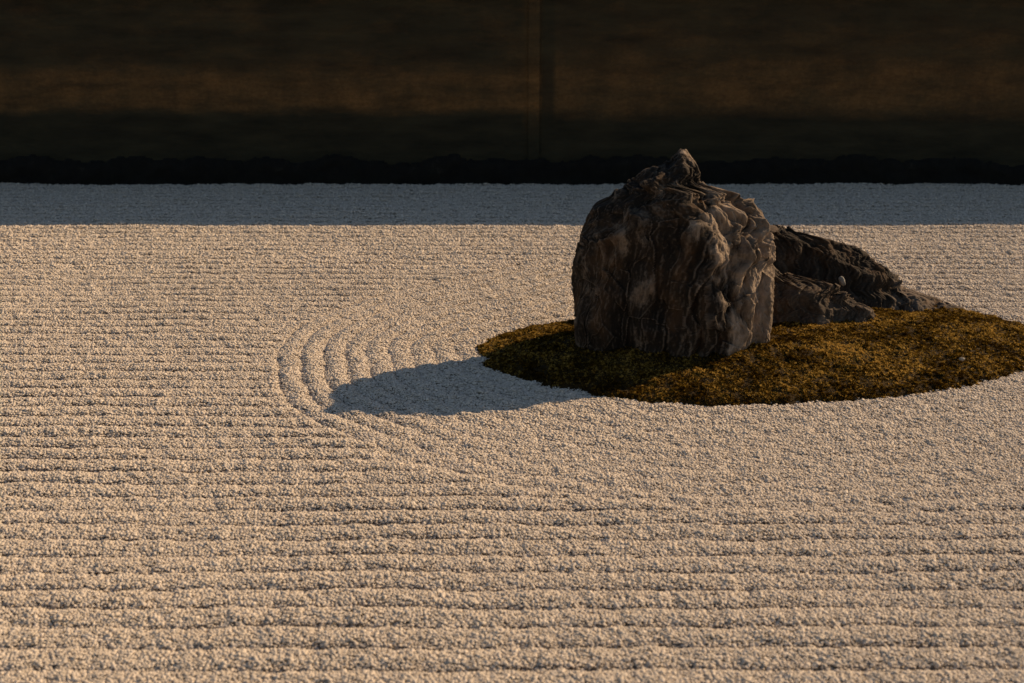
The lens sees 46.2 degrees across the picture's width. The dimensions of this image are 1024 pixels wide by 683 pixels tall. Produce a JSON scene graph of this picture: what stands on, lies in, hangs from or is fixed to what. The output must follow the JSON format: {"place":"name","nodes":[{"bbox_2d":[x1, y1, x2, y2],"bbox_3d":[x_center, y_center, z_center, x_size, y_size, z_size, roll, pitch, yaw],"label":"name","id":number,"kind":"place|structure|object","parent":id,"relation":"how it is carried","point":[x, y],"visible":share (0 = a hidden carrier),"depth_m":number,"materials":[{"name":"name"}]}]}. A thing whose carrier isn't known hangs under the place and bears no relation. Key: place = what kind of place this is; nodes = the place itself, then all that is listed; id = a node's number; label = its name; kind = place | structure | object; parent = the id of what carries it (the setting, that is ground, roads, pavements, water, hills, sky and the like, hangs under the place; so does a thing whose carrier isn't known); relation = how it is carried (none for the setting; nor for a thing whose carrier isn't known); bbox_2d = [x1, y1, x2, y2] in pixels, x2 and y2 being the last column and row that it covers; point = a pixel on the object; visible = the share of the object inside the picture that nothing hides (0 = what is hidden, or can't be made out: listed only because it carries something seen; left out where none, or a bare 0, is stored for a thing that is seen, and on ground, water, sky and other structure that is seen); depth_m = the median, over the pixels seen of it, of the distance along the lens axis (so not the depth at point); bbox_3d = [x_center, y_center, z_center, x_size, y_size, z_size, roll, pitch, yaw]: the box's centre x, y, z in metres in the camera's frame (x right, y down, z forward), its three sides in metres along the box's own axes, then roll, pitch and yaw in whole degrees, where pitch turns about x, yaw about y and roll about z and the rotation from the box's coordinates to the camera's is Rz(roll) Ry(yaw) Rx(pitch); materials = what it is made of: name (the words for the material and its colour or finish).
{"place":"outdoors","nodes":[
{"label":"outdoors","id":0,"kind":"place"},
{"bbox_2d":[0,182,1023,682],"bbox_3d":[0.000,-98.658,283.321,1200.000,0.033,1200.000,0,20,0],"label":"ground","id":1,"kind":"structure","parent":0,"point":[634,665],"depth_m":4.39,"materials":[{"name":"beige gravel"}]},
{"bbox_2d":[0,0,1023,186],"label":"clay wall","id":2,"kind":"structure","parent":1,"relation":"on","point":[399,92],"depth_m":9.62,"materials":[{"name":"paint"}]},
{"bbox_2d":[571,149,775,357],"bbox_3d":[0.804,-0.360,5.942,1.010,1.090,0.663,0,20,0],"label":"standing rock","id":3,"kind":"object","parent":1,"relation":"on","point":[675,256],"visible":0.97,"depth_m":5.79,"materials":[{"name":"stone"}]},
{"bbox_2d":[473,305,1023,408],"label":"moss","id":4,"kind":"object","parent":1,"relation":"on","point":[888,352],"visible":0.55,"depth_m":5.79,"materials":[{"name":"plant"}]},
{"bbox_2d":[772,267,875,324],"bbox_3d":[1.583,-0.186,6.319,0.711,0.361,0.399,0,20,0],"label":"rock","id":5,"kind":"object","parent":1,"relation":"on","point":[803,300],"visible":0.51,"depth_m":6.24,"materials":[{"name":"grey stone"}]},
{"bbox_2d":[838,276,845,285],"bbox_3d":[1.755,-0.322,6.382,0.033,0.062,0.032,-33,25,-5],"label":"pale stone","id":6,"kind":"object","parent":5,"relation":"on","point":[841,279],"visible":1,"depth_m":6.37,"materials":[{"name":"white stone"}]},
{"bbox_2d":[769,224,966,311],"bbox_3d":[1.607,-0.359,6.668,1.895,0.593,0.565,0,20,0],"label":"dark rock","id":7,"kind":"object","parent":1,"relation":"on","point":[870,281],"visible":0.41,"depth_m":6.51,"materials":[{"name":"stone"}]}
]}

